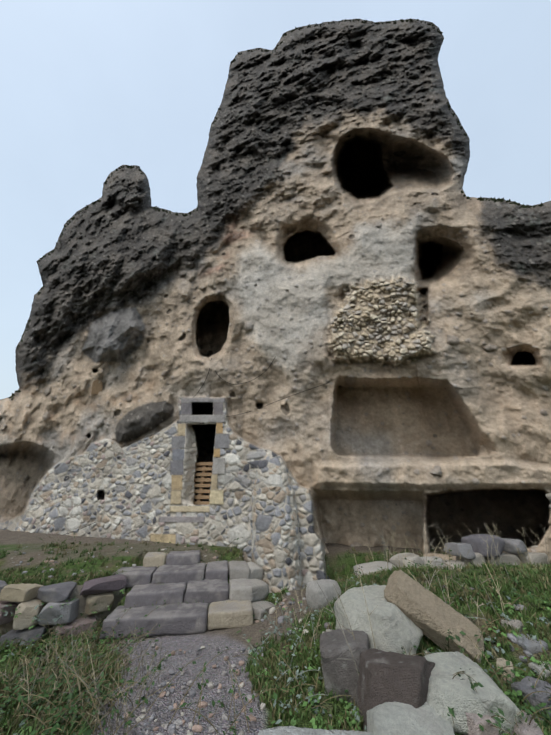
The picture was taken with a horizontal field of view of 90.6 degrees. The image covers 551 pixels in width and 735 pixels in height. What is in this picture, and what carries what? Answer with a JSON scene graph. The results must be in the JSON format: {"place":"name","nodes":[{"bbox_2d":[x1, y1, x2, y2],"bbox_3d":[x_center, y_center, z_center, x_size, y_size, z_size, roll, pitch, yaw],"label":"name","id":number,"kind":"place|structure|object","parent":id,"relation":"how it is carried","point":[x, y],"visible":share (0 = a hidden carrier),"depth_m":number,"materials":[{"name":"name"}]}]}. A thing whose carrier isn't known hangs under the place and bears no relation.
{"place":"outdoors","nodes":[
{"label":"outdoors","id":0,"kind":"place"},
{"bbox_2d":[0,529,550,734],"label":"terrain","id":1,"kind":"structure","parent":0,"point":[220,639],"depth_m":3.09,"materials":[{"name":"grey gravel"}]},
{"bbox_2d":[0,575,127,645],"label":"retaining stones","id":2,"kind":"object","parent":1,"relation":"on","point":[27,599],"visible":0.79,"depth_m":3.77,"materials":[{"name":"grey stone"}]},
{"bbox_2d":[100,550,275,638],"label":"stone steps","id":3,"kind":"structure","parent":1,"relation":"on","point":[176,573],"depth_m":4.09,"materials":[{"name":"grey stone"}]},
{"bbox_2d":[0,18,550,592],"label":"cliff rock","id":4,"kind":"object","parent":1,"relation":"on","point":[362,257],"visible":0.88,"depth_m":8.19,"materials":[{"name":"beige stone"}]},
{"bbox_2d":[91,380,102,393],"bbox_3d":[-6.034,0.676,9.248,0.346,0.516,0.068,15,-28,-30],"label":"wood plaque","id":5,"kind":"object","parent":4,"relation":"on","point":[96,387],"visible":0.88,"depth_m":9.23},
{"bbox_2d":[64,356,328,534],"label":"cable wires","id":6,"kind":"object","parent":4,"relation":"on","point":[233,415],"visible":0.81,"depth_m":7.55,"materials":[{"name":"rubber"}]},
{"bbox_2d":[194,462,212,504],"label":"pallet gate","id":7,"kind":"structure","parent":4,"relation":"on","point":[202,480],"depth_m":7.13,"materials":[{"name":"brown wood"}]},
{"bbox_2d":[0,524,550,734],"bbox_3d":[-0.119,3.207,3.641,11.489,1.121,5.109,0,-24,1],"label":"grass","id":8,"kind":"structure","parent":1,"relation":"on","point":[532,573],"depth_m":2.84,"materials":[{"name":"green plant"}]},
{"bbox_2d":[11,546,547,734],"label":"loose pebbles","id":9,"kind":"object","parent":1,"relation":"on","point":[177,724],"visible":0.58,"depth_m":2.31,"materials":[{"name":"gravel"}]},
{"bbox_2d":[258,726,372,734],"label":"boulder","id":10,"kind":"object","parent":1,"relation":"on","point":[285,730],"visible":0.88,"depth_m":1.61,"materials":[{"name":"stone"}]},
{"bbox_2d":[306,579,340,610],"bbox_3d":[0.638,3.008,3.603,0.405,0.320,0.351,6,-24,-14],"label":"boulder","id":11,"kind":"object","parent":1,"relation":"on","point":[314,595],"visible":0.71,"depth_m":3.51,"materials":[{"name":"stone"}]},
{"bbox_2d":[319,629,368,706],"bbox_3d":[0.591,2.460,2.247,0.441,0.458,0.414,-5,-24,12],"label":"boulder","id":12,"kind":"object","parent":1,"relation":"on","point":[340,675],"visible":0.67,"depth_m":2.14,"materials":[{"name":"stone"}]},
{"bbox_2d":[334,585,422,655],"bbox_3d":[0.990,2.391,2.513,0.735,0.497,0.609,10,-25,-21],"label":"boulder","id":13,"kind":"object","parent":1,"relation":"on","point":[395,628],"visible":0.46,"depth_m":2.37,"materials":[{"name":"stone"}]},
{"bbox_2d":[357,648,434,731],"bbox_3d":[0.842,2.285,1.914,0.496,0.472,0.643,-19,-30,37],"label":"boulder","id":14,"kind":"object","parent":1,"relation":"on","point":[389,676],"visible":0.67,"depth_m":1.82,"materials":[{"name":"stone"}]},
{"bbox_2d":[366,701,454,734],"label":"boulder","id":15,"kind":"object","parent":1,"relation":"on","point":[394,718],"visible":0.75,"depth_m":1.58,"materials":[{"name":"stone"}]},
{"bbox_2d":[384,570,484,663],"bbox_3d":[1.411,2.245,2.463,0.784,0.643,0.294,-6,-24,13],"label":"slab boulder","id":16,"kind":"object","parent":1,"relation":"on","point":[430,614],"visible":0.79,"depth_m":2.42,"materials":[{"name":"stone"}]},
{"bbox_2d":[353,534,548,577],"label":"stones","id":17,"kind":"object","parent":1,"relation":"on","point":[479,549],"depth_m":4.64,"materials":[{"name":"stone"}]},
{"bbox_2d":[424,651,527,734],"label":"boulder","id":18,"kind":"object","parent":1,"relation":"on","point":[457,694],"visible":0.71,"depth_m":1.75,"materials":[{"name":"stone"}]},
{"bbox_2d":[464,712,498,734],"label":"stone","id":19,"kind":"object","parent":1,"relation":"on","point":[473,721],"visible":0.4,"depth_m":1.62,"materials":[{"name":"stone"}]},
{"bbox_2d":[496,658,514,680],"bbox_3d":[1.780,2.356,2.108,0.117,0.133,0.141,-16,-28,32],"label":"stone","id":20,"kind":"object","parent":1,"relation":"on","point":[500,662],"visible":0.5,"depth_m":2.09,"materials":[{"name":"stone"}]},
{"bbox_2d":[501,619,522,633],"bbox_3d":[2.174,2.375,2.496,0.165,0.118,0.150,14,-27,-29],"label":"stone","id":21,"kind":"object","parent":1,"relation":"on","point":[515,623],"visible":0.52,"depth_m":2.46,"materials":[{"name":"stone"}]},
{"bbox_2d":[511,708,542,734],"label":"boulder","id":22,"kind":"object","parent":1,"relation":"on","point":[524,728],"visible":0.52,"depth_m":1.68,"materials":[{"name":"stone"}]},
{"bbox_2d":[511,676,550,713],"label":"boulder","id":23,"kind":"object","parent":1,"relation":"on","point":[524,684],"visible":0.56,"depth_m":1.90,"materials":[{"name":"stone"}]},
{"bbox_2d":[517,633,547,653],"bbox_3d":[2.166,2.378,2.309,0.214,0.143,0.167,5,-24,-10],"label":"stone","id":24,"kind":"object","parent":1,"relation":"on","point":[532,646],"visible":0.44,"depth_m":2.28,"materials":[{"name":"stone"}]},
{"bbox_2d":[528,661,550,679],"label":"stone","id":25,"kind":"object","parent":1,"relation":"on","point":[535,666],"visible":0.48,"depth_m":2.08,"materials":[{"name":"stone"}]},
{"bbox_2d":[546,493,550,509],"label":"ruin pier","id":26,"kind":"structure","parent":1,"relation":"on","point":[548,496],"depth_m":5.07,"materials":[{"name":"stone"}]},
{"bbox_2d":[0,0,550,398],"label":"sky","id":27,"kind":"structure","parent":0,"point":[89,89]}
]}

